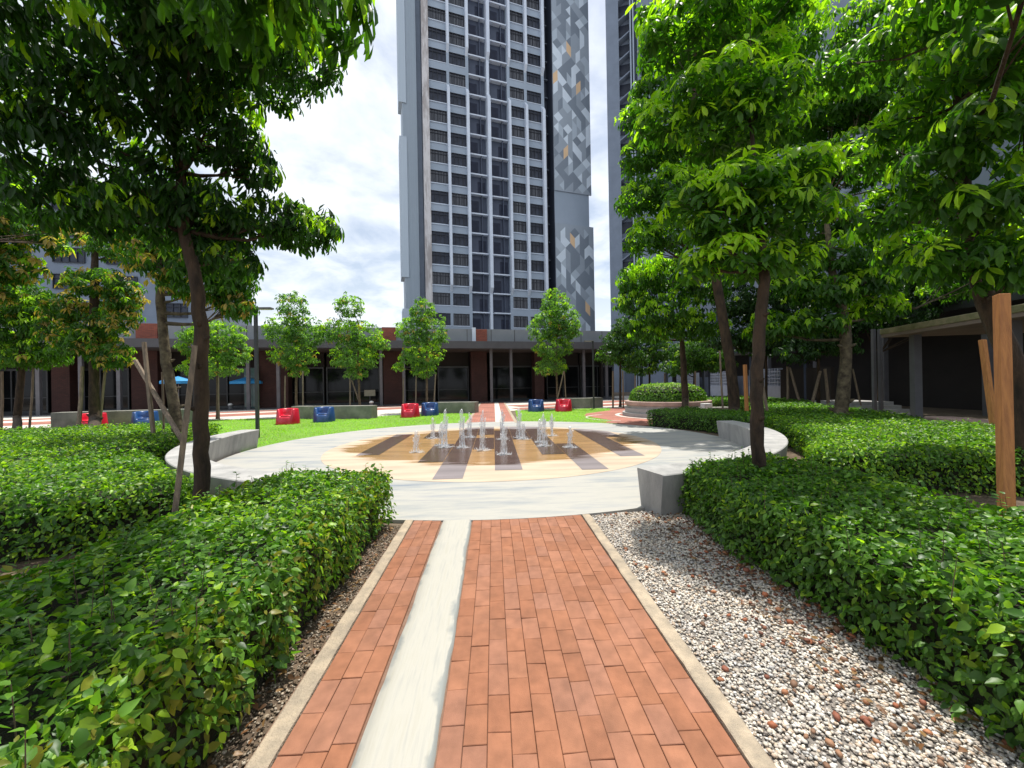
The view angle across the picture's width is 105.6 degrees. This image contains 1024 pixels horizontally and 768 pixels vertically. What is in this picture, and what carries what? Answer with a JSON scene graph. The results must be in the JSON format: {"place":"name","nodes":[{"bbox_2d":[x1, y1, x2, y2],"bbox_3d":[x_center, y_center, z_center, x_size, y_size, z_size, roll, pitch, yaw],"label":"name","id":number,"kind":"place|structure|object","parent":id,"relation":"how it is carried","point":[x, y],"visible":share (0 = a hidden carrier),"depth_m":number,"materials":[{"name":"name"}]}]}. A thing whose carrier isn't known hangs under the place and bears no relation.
{"place":"outdoors","nodes":[
{"label":"outdoors","id":0,"kind":"place"},
{"bbox_2d":[0,371,3,429],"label":"support stake","id":1,"kind":"object","parent":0,"point":[1,396],"visible":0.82,"depth_m":16.48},
{"bbox_2d":[9,203,251,325],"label":"apartment block","id":2,"kind":"structure","parent":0,"point":[55,266],"depth_m":45.00,"materials":[{"name":"concrete"}]},
{"bbox_2d":[52,248,84,262],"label":"window","id":3,"kind":"structure","parent":2,"relation":"in","point":[79,258],"depth_m":44.13,"materials":[{"name":"glass"}]},
{"bbox_2d":[166,303,187,317],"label":"window","id":4,"kind":"structure","parent":2,"relation":"in","point":[171,307],"depth_m":46.35,"materials":[{"name":"glass"}]},
{"bbox_2d":[0,525,399,767],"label":"soil bed","id":5,"kind":"object","parent":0,"point":[41,561],"depth_m":2.26,"materials":[{"name":"soil"}]},
{"bbox_2d":[0,193,75,310],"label":"broadleaf tree","id":6,"kind":"object","parent":5,"relation":"on","point":[26,272],"visible":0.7,"depth_m":9.45,"materials":[{"name":"green plant"}]},
{"bbox_2d":[0,447,193,564],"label":"hedge","id":7,"kind":"object","parent":5,"relation":"on","point":[48,507],"visible":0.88,"depth_m":3.94,"materials":[{"name":"green plant"}]},
{"bbox_2d":[0,0,347,505],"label":"broadleaf tree","id":8,"kind":"object","parent":5,"relation":"on","point":[178,200],"visible":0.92,"depth_m":3.62,"materials":[{"name":"green plant"}]},
{"bbox_2d":[172,345,197,511],"bbox_3d":[-3.068,0.634,3.618,0.058,2.036,0.530,-1,0,-13],"label":"support stake","id":9,"kind":"object","parent":5,"relation":"on","point":[181,456],"visible":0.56,"depth_m":3.65,"materials":[{"name":"wood"}]},
{"bbox_2d":[0,460,398,767],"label":"hedge","id":10,"kind":"object","parent":5,"relation":"on","point":[169,640],"visible":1,"depth_m":1.81,"materials":[{"name":"green plant"}]},
{"bbox_2d":[150,0,377,85],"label":"broadleaf tree","id":11,"kind":"object","parent":5,"relation":"on","point":[298,23],"visible":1,"depth_m":2.46,"materials":[{"name":"green plant"}]},
{"bbox_2d":[195,525,394,767],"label":"leaf litter","id":12,"kind":"object","parent":5,"relation":"on","point":[256,707],"visible":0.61,"depth_m":2.30,"materials":[{"name":"plant"}]},
{"bbox_2d":[200,525,401,767],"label":"pebbles","id":13,"kind":"object","parent":5,"relation":"on","point":[230,757],"visible":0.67,"depth_m":2.19,"materials":[{"name":"gravel"}]},
{"bbox_2d":[3,406,420,425],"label":"brick paving","id":14,"kind":"structure","parent":0,"point":[49,422],"depth_m":23.35,"materials":[{"name":"brick"}]},
{"bbox_2d":[0,0,610,352],"label":"sky","id":15,"kind":"structure","parent":0,"point":[343,153],"materials":[{"name":"white"}]},
{"bbox_2d":[3,396,628,428],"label":"paving","id":16,"kind":"structure","parent":0,"point":[391,412],"depth_m":24.31,"materials":[{"name":"brick"}]},
{"bbox_2d":[172,320,253,418],"bbox_3d":[-15.635,-0.781,20.514,3.996,5.261,2.869,-1,0,-3],"label":"young tree","id":17,"kind":"object","parent":16,"relation":"on","point":[225,341],"visible":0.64,"depth_m":20.16,"materials":[{"name":"green plant"}]},
{"bbox_2d":[261,290,325,405],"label":"young tree","id":18,"kind":"object","parent":16,"relation":"on","point":[295,337],"visible":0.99,"depth_m":21.29,"materials":[{"name":"green plant"}]},
{"bbox_2d":[315,291,390,404],"bbox_3d":[-8.932,-1.737,21.847,4.500,6.936,2.773,-1,0,-3],"label":"young tree","id":19,"kind":"object","parent":16,"relation":"on","point":[368,345],"visible":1,"depth_m":21.56,"materials":[{"name":"green plant"}]},
{"bbox_2d":[391,297,449,401],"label":"young tree","id":20,"kind":"object","parent":16,"relation":"on","point":[426,365],"visible":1,"depth_m":22.72,"materials":[{"name":"green plant"}]},
{"bbox_2d":[437,402,478,413],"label":"planter wall","id":21,"kind":"structure","parent":16,"relation":"on","point":[457,407],"depth_m":21.53,"materials":[{"name":"concrete"}]},
{"bbox_2d":[525,288,582,397],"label":"young tree","id":22,"kind":"object","parent":16,"relation":"on","point":[561,323],"visible":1,"depth_m":24.12,"materials":[{"name":"green plant"}]},
{"bbox_2d":[556,397,602,408],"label":"planter wall","id":23,"kind":"structure","parent":16,"relation":"on","point":[577,403],"depth_m":24.00,"materials":[{"name":"concrete"}]},
{"bbox_2d":[594,316,650,406],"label":"young tree","id":24,"kind":"object","parent":16,"relation":"on","point":[619,355],"visible":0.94,"depth_m":24.59,"materials":[{"name":"green plant"}]},
{"bbox_2d":[622,323,678,383],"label":"young tree","id":25,"kind":"object","parent":16,"relation":"on","point":[655,356],"visible":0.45,"depth_m":25.50,"materials":[{"name":"green plant"}]},
{"bbox_2d":[167,408,612,451],"bbox_3d":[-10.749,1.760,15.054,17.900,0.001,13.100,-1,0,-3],"label":"lawn","id":26,"kind":"structure","parent":0,"point":[344,428],"depth_m":15.94,"materials":[{"name":"plant"}]},
{"bbox_2d":[76,366,84,424],"bbox_3d":[-16.860,0.602,15.192,0.137,2.593,0.595,-1,0,-29],"label":"support stake","id":27,"kind":"object","parent":26,"relation":"on","point":[80,401],"visible":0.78,"depth_m":15.19,"materials":[{"name":"wood"}]},
{"bbox_2d":[28,228,150,426],"bbox_3d":[-14.821,-2.411,14.636,9.135,8.939,3.525,-1,0,32],"label":"broadleaf tree","id":28,"kind":"object","parent":26,"relation":"on","point":[93,338],"visible":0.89,"depth_m":15.25,"materials":[{"name":"green plant"}]},
{"bbox_2d":[51,409,192,427],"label":"planter wall","id":29,"kind":"structure","parent":26,"relation":"on","point":[66,419],"depth_m":17.20,"materials":[{"name":"concrete"}]},
{"bbox_2d":[131,411,159,424],"bbox_3d":[-15.896,1.513,16.862,0.950,0.674,0.950,-1,0,-31],"label":"tub chair","id":30,"kind":"object","parent":26,"relation":"on","point":[139,416],"visible":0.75,"depth_m":16.82,"materials":[{"name":"blue plastic"}]},
{"bbox_2d":[253,307,273,438],"bbox_3d":[-7.866,-0.353,12.300,0.630,4.125,0.220,-1,0,-3],"label":"lamp post","id":31,"kind":"object","parent":26,"relation":"on","point":[256,378],"visible":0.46,"depth_m":12.25,"materials":[{"name":"metal"}]},
{"bbox_2d":[275,408,299,424],"bbox_3d":[-9.797,1.406,17.002,0.950,0.674,0.950,-1,0,-10],"label":"tub chair","id":32,"kind":"object","parent":26,"relation":"on","point":[287,416],"visible":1,"depth_m":16.75,"materials":[{"name":"red plastic"}]},
{"bbox_2d":[313,407,335,422],"bbox_3d":[-8.582,1.385,17.761,0.950,0.674,0.950,-1,0,-11],"label":"tub chair","id":33,"kind":"object","parent":26,"relation":"on","point":[323,414],"visible":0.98,"depth_m":17.50,"materials":[{"name":"blue plastic"}]},
{"bbox_2d":[291,405,376,418],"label":"planter wall","id":34,"kind":"structure","parent":26,"relation":"on","point":[354,411],"depth_m":19.05,"materials":[{"name":"concrete"}]},
{"bbox_2d":[401,403,419,417],"bbox_3d":[-5.112,1.324,19.528,0.950,0.674,0.950,-1,0,0],"label":"tub chair","id":35,"kind":"object","parent":26,"relation":"on","point":[409,410],"visible":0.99,"depth_m":19.26,"materials":[{"name":"red plastic"}]},
{"bbox_2d":[421,402,438,415],"bbox_3d":[-4.301,1.310,20.367,0.950,0.674,0.950,-1,0,-14],"label":"tub chair","id":36,"kind":"object","parent":26,"relation":"on","point":[429,408],"visible":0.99,"depth_m":20.09,"materials":[{"name":"blue plastic"}]},
{"bbox_2d":[217,421,745,522],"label":"plaza","id":37,"kind":"structure","parent":0,"point":[611,492],"depth_m":6.04,"materials":[{"name":"concrete"}]},
{"bbox_2d":[165,429,324,510],"bbox_3d":[-5.120,1.427,7.007,1.681,0.505,7.664,-1,0,-39],"label":"curved bench","id":38,"kind":"object","parent":37,"relation":"on","point":[224,445],"visible":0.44,"depth_m":6.28,"materials":[{"name":"concrete"}]},
{"bbox_2d":[321,426,660,481],"bbox_3d":[-0.458,1.558,10.188,8.200,0.004,8.000,-1,0,-3],"label":"plaza inset","id":39,"kind":"object","parent":37,"relation":"on","point":[400,459],"visible":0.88,"depth_m":8.17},
{"bbox_2d":[358,427,642,478],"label":"plaza stripes","id":40,"kind":"object","parent":39,"relation":"on","point":[454,464],"visible":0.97,"depth_m":9.32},
{"bbox_2d":[637,420,787,516],"bbox_3d":[4.194,1.264,7.253,1.568,0.505,7.332,-1,0,35],"label":"curved bench","id":41,"kind":"object","parent":37,"relation":"on","point":[660,486],"visible":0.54,"depth_m":4.82,"materials":[{"name":"concrete"}]},
{"bbox_2d":[469,403,494,422],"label":"brick path","id":42,"kind":"structure","parent":0,"point":[488,412],"depth_m":20.23,"materials":[{"name":"brick"}]},
{"bbox_2d":[396,0,594,330],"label":"apartment tower","id":43,"kind":"structure","parent":0,"point":[496,231],"depth_m":63.13,"materials":[{"name":"stone"}]},
{"bbox_2d":[428,26,445,43],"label":"window","id":44,"kind":"structure","parent":43,"relation":"in","point":[434,34],"depth_m":60.11,"materials":[{"name":"glass"}]},
{"bbox_2d":[428,6,445,23],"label":"window","id":45,"kind":"structure","parent":43,"relation":"in","point":[435,14],"depth_m":60.08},
{"bbox_2d":[428,46,446,63],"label":"window","id":46,"kind":"structure","parent":43,"relation":"in","point":[434,54],"depth_m":60.14,"materials":[{"name":"glass"}]},
{"bbox_2d":[429,108,446,124],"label":"window","id":47,"kind":"structure","parent":43,"relation":"in","point":[437,116],"depth_m":60.12,"materials":[{"name":"glass"}]},
{"bbox_2d":[429,87,446,104],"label":"window","id":48,"kind":"structure","parent":43,"relation":"in","point":[435,95],"depth_m":60.15,"materials":[{"name":"glass"}]},
{"bbox_2d":[429,67,446,83],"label":"window","id":49,"kind":"structure","parent":43,"relation":"in","point":[437,75],"depth_m":60.09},
{"bbox_2d":[430,169,447,184],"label":"window","id":50,"kind":"structure","parent":43,"relation":"in","point":[441,177],"depth_m":60.12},
{"bbox_2d":[430,149,447,164],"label":"window","id":51,"kind":"structure","parent":43,"relation":"in","point":[437,156],"depth_m":60.13,"materials":[{"name":"glass"}]},
{"bbox_2d":[430,128,447,144],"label":"window","id":52,"kind":"structure","parent":43,"relation":"in","point":[440,136],"depth_m":60.06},
{"bbox_2d":[431,210,448,225],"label":"window","id":53,"kind":"structure","parent":43,"relation":"in","point":[437,217],"depth_m":60.14,"materials":[{"name":"glass"}]},
{"bbox_2d":[431,190,448,205],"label":"window","id":54,"kind":"structure","parent":43,"relation":"in","point":[439,197],"depth_m":60.09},
{"bbox_2d":[432,231,448,245],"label":"window","id":55,"kind":"structure","parent":43,"relation":"in","point":[442,238],"depth_m":60.12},
{"bbox_2d":[432,272,449,285],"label":"window","id":56,"kind":"structure","parent":43,"relation":"in","point":[442,278],"depth_m":60.14,"materials":[{"name":"glass"}]},
{"bbox_2d":[432,251,449,265],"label":"window","id":57,"kind":"structure","parent":43,"relation":"in","point":[438,258],"depth_m":60.11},
{"bbox_2d":[433,292,450,305],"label":"window","id":58,"kind":"structure","parent":43,"relation":"in","point":[440,299],"depth_m":60.12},
{"bbox_2d":[449,32,464,48],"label":"window","id":59,"kind":"structure","parent":43,"relation":"in","point":[457,40],"depth_m":61.08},
{"bbox_2d":[449,72,465,87],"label":"window","id":60,"kind":"structure","parent":43,"relation":"in","point":[455,79],"depth_m":61.06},
{"bbox_2d":[450,112,465,127],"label":"window","id":61,"kind":"structure","parent":43,"relation":"in","point":[458,120],"depth_m":61.11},
{"bbox_2d":[450,92,465,107],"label":"window","id":62,"kind":"structure","parent":43,"relation":"in","point":[458,100],"depth_m":61.08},
{"bbox_2d":[451,172,466,187],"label":"window","id":63,"kind":"structure","parent":43,"relation":"in","point":[460,180],"depth_m":61.11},
{"bbox_2d":[451,152,466,167],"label":"window","id":64,"kind":"structure","parent":43,"relation":"in","point":[460,160],"depth_m":61.08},
{"bbox_2d":[453,313,469,326],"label":"window","id":65,"kind":"structure","parent":43,"relation":"in","point":[460,320],"depth_m":61.08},
{"bbox_2d":[3,392,987,524],"bbox_3d":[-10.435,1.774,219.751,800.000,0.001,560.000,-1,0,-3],"label":"ground","id":66,"kind":"structure","parent":0,"point":[965,413],"depth_m":16.98,"materials":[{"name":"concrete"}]},
{"bbox_2d":[0,282,74,431],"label":"broadleaf tree","id":67,"kind":"object","parent":66,"relation":"on","point":[18,343],"visible":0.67,"depth_m":16.08,"materials":[{"name":"green plant"}]},
{"bbox_2d":[0,421,222,468],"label":"hedge","id":68,"kind":"object","parent":66,"relation":"on","point":[48,442],"visible":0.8,"depth_m":7.87,"materials":[{"name":"green plant"}]},
{"bbox_2d":[141,342,155,432],"bbox_3d":[-8.183,0.386,8.790,0.567,2.712,0.085,-1,0,27],"label":"support stake","id":69,"kind":"object","parent":66,"relation":"on","point":[148,388],"visible":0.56,"depth_m":8.80,"materials":[{"name":"wood"}]},
{"bbox_2d":[133,359,180,440],"bbox_3d":[-7.733,0.576,8.646,2.632,2.368,0.092,-1,0,25],"label":"support stake","id":70,"kind":"object","parent":66,"relation":"on","point":[167,415],"visible":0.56,"depth_m":8.67,"materials":[{"name":"wood"}]},
{"bbox_2d":[107,218,263,446],"bbox_3d":[-6.949,-1.230,8.751,4.370,6.211,2.522,-1,0,32],"label":"broadleaf tree","id":71,"kind":"object","parent":66,"relation":"on","point":[169,277],"visible":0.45,"depth_m":8.91,"materials":[{"name":"green plant"}]},
{"bbox_2d":[0,323,618,416],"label":"shop building","id":72,"kind":"structure","parent":66,"relation":"on","point":[486,365],"depth_m":33.48,"materials":[{"name":"brick"}]},
{"bbox_2d":[611,251,736,407],"bbox_3d":[6.237,-1.751,15.345,4.262,6.770,2.931,-1,0,-3],"label":"broadleaf tree","id":73,"kind":"object","parent":66,"relation":"on","point":[655,324],"visible":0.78,"depth_m":14.89,"materials":[{"name":"green plant"}]},
{"bbox_2d":[749,368,782,398],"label":"breeze block wall","id":74,"kind":"structure","parent":66,"relation":"on","point":[774,389],"depth_m":25.05,"materials":[{"name":"concrete"}]},
{"bbox_2d":[780,367,834,399],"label":"panel wall","id":75,"kind":"structure","parent":66,"relation":"on","point":[811,376],"depth_m":21.90,"materials":[{"name":"metal"}]},
{"bbox_2d":[847,279,962,400],"bbox_3d":[18.582,-2.581,16.902,8.338,7.718,3.151,-1,0,-3],"label":"young tree","id":76,"kind":"object","parent":66,"relation":"on","point":[934,312],"visible":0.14,"depth_m":16.61,"materials":[{"name":"green plant"}]},
{"bbox_2d":[244,522,773,767],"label":"paving joints","id":77,"kind":"object","parent":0,"point":[385,674],"depth_m":2.14,"materials":[{"name":"concrete"}]},
{"bbox_2d":[245,520,412,767],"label":"kerb","id":78,"kind":"structure","parent":77,"relation":"on","point":[267,751],"depth_m":2.11,"materials":[{"name":"concrete"}]},
{"bbox_2d":[351,519,470,767],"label":"cement band","id":79,"kind":"object","parent":77,"relation":"on","point":[402,728],"visible":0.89,"depth_m":2.10,"materials":[{"name":"concrete"}]},
{"bbox_2d":[582,514,776,767],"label":"kerb","id":80,"kind":"structure","parent":77,"relation":"on","point":[753,753],"depth_m":2.07,"materials":[{"name":"concrete"}]},
{"bbox_2d":[271,515,749,767],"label":"brick path","id":81,"kind":"structure","parent":0,"point":[622,688],"depth_m":2.10,"materials":[{"name":"brick"}]},
{"bbox_2d":[515,408,615,423],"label":"lawn","id":82,"kind":"structure","parent":0,"point":[562,420],"depth_m":18.45,"materials":[{"name":"plant"}]},
{"bbox_2d":[584,407,652,425],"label":"brick path","id":83,"kind":"structure","parent":0,"point":[609,414],"depth_m":17.07,"materials":[{"name":"brick"}]},
{"bbox_2d":[622,400,711,417],"bbox_3d":[7.217,1.096,18.113,4.000,0.680,4.000,-1,0,-3],"label":"round planter","id":84,"kind":"object","parent":83,"relation":"on","point":[636,409],"visible":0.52,"depth_m":16.88,"materials":[{"name":"concrete"}]},
{"bbox_2d":[628,382,707,401],"bbox_3d":[7.199,0.414,18.098,3.430,1.057,3.445,-1,0,-3],"label":"hedge","id":85,"kind":"object","parent":84,"relation":"in","point":[661,392],"visible":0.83,"depth_m":16.95,"materials":[{"name":"green plant"}]},
{"bbox_2d":[710,371,727,395],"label":"breeze block wall","id":86,"kind":"structure","parent":0,"point":[715,388],"depth_m":31.30,"materials":[{"name":"concrete"}]},
{"bbox_2d":[699,376,774,395],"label":"screen wall","id":87,"kind":"structure","parent":0,"point":[741,385],"depth_m":29.46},
{"bbox_2d":[605,0,1006,391],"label":"apartment tower","id":88,"kind":"structure","parent":0,"point":[622,48],"depth_m":60.74,"materials":[{"name":"concrete"}]},
{"bbox_2d":[592,510,1023,767],"bbox_3d":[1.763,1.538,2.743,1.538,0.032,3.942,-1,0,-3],"label":"gravel","id":89,"kind":"structure","parent":0,"point":[970,739],"depth_m":2.10,"materials":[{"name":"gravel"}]},
{"bbox_2d":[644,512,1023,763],"bbox_3d":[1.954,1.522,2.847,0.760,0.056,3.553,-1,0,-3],"label":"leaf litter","id":90,"kind":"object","parent":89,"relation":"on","point":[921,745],"visible":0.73,"depth_m":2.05,"materials":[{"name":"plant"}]},
{"bbox_2d":[653,133,1023,415],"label":"side building","id":91,"kind":"structure","parent":0,"point":[952,376],"depth_m":19.80,"materials":[{"name":"metal"}]},
{"bbox_2d":[660,427,1023,520],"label":"soil bed","id":92,"kind":"object","parent":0,"point":[983,498],"visible":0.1,"depth_m":5.14,"materials":[{"name":"soil"}]},
{"bbox_2d":[658,341,738,384],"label":"young tree","id":93,"kind":"object","parent":92,"relation":"on","point":[705,358],"visible":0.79,"depth_m":23.53,"materials":[{"name":"green plant"}]},
{"bbox_2d":[646,405,782,433],"bbox_3d":[6.497,1.125,12.492,2.154,0.778,3.992,-1,0,-25],"label":"hedge","id":94,"kind":"object","parent":92,"relation":"on","point":[697,418],"visible":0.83,"depth_m":12.49,"materials":[{"name":"green plant"}]},
{"bbox_2d":[613,0,836,410],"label":"broadleaf tree","id":95,"kind":"object","parent":92,"relation":"on","point":[665,159],"visible":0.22,"depth_m":13.20,"materials":[{"name":"green plant"}]},
{"bbox_2d":[625,0,855,477],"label":"broadleaf tree","id":96,"kind":"object","parent":92,"relation":"on","point":[731,33],"visible":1,"depth_m":4.64,"materials":[{"name":"green plant"}]},
{"bbox_2d":[702,349,805,399],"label":"covered walkway","id":97,"kind":"structure","parent":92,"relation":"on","point":[736,353],"depth_m":23.27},
{"bbox_2d":[703,241,806,398],"bbox_3d":[12.880,-3.032,19.942,6.044,8.820,2.964,-1,0,-3],"label":"young tree","id":98,"kind":"object","parent":92,"relation":"on","point":[746,305],"visible":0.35,"depth_m":19.57,"materials":[{"name":"green plant"}]},
{"bbox_2d":[768,294,864,402],"bbox_3d":[13.734,-1.693,17.468,3.748,6.096,2.454,-1,0,-3],"label":"young tree","id":99,"kind":"object","parent":92,"relation":"on","point":[816,351],"visible":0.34,"depth_m":17.26,"materials":[{"name":"green plant"}]},
{"bbox_2d":[707,395,931,422],"bbox_3d":[11.614,1.058,17.081,4.282,0.778,16.517,-1,0,15],"label":"hedge","id":100,"kind":"object","parent":92,"relation":"on","point":[784,406],"visible":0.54,"depth_m":12.90,"materials":[{"name":"green plant"}]},
{"bbox_2d":[677,447,1023,762],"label":"hedge","id":101,"kind":"object","parent":92,"relation":"on","point":[929,586],"visible":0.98,"depth_m":2.40,"materials":[{"name":"green plant"}]},
{"bbox_2d":[809,400,909,416],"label":"steps","id":102,"kind":"structure","parent":92,"relation":"on","point":[888,405],"depth_m":16.25,"materials":[{"name":"concrete"}]},
{"bbox_2d":[871,329,876,411],"bbox_3d":[13.498,-0.344,14.500,0.100,3.400,0.100,-1,0,-3],"label":"slim post","id":103,"kind":"object","parent":92,"relation":"on","point":[873,370],"visible":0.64,"depth_m":14.45,"materials":[{"name":"metal"}]},
{"bbox_2d":[877,329,883,410],"bbox_3d":[13.739,-0.348,14.500,0.100,3.400,0.100,-1,0,-3],"label":"slim post","id":104,"kind":"object","parent":92,"relation":"on","point":[880,373],"visible":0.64,"depth_m":14.46,"materials":[{"name":"metal"}]},
{"bbox_2d":[741,0,1023,416],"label":"broadleaf tree","id":105,"kind":"object","parent":92,"relation":"on","point":[834,290],"visible":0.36,"depth_m":11.89,"materials":[{"name":"green plant"}]},
{"bbox_2d":[764,413,1023,496],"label":"hedge","id":106,"kind":"object","parent":92,"relation":"on","point":[940,455],"visible":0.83,"depth_m":5.51,"materials":[{"name":"green plant"}]},
{"bbox_2d":[794,0,1023,496],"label":"broadleaf tree","id":107,"kind":"object","parent":92,"relation":"on","point":[984,39],"visible":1,"depth_m":4.74,"materials":[{"name":"green plant"}]},
{"bbox_2d":[880,304,1023,419],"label":"pavilion","id":108,"kind":"structure","parent":92,"relation":"on","point":[968,324],"depth_m":11.84,"materials":[{"name":"metal"}]},
{"bbox_2d":[924,416,988,424],"bbox_3d":[11.097,1.097,9.260,0.600,0.480,2.200,-1,0,11],"label":"bench","id":109,"kind":"object","parent":108,"relation":"on","point":[949,418],"visible":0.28,"depth_m":9.67,"materials":[{"name":"concrete"}]},
{"bbox_2d":[978,339,994,424],"bbox_3d":[9.490,0.267,7.720,0.112,2.337,0.508,-1,0,26],"label":"support stake","id":110,"kind":"object","parent":92,"relation":"on","point":[986,372],"visible":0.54,"depth_m":7.75,"materials":[{"name":"wood"}]},
{"bbox_2d":[992,293,1016,519],"bbox_3d":[3.828,0.407,3.021,0.335,2.246,0.092,-1,0,-40],"label":"support stake","id":111,"kind":"object","parent":92,"relation":"on","point":[1004,403],"visible":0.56,"depth_m":3.02,"materials":[{"name":"wood"}]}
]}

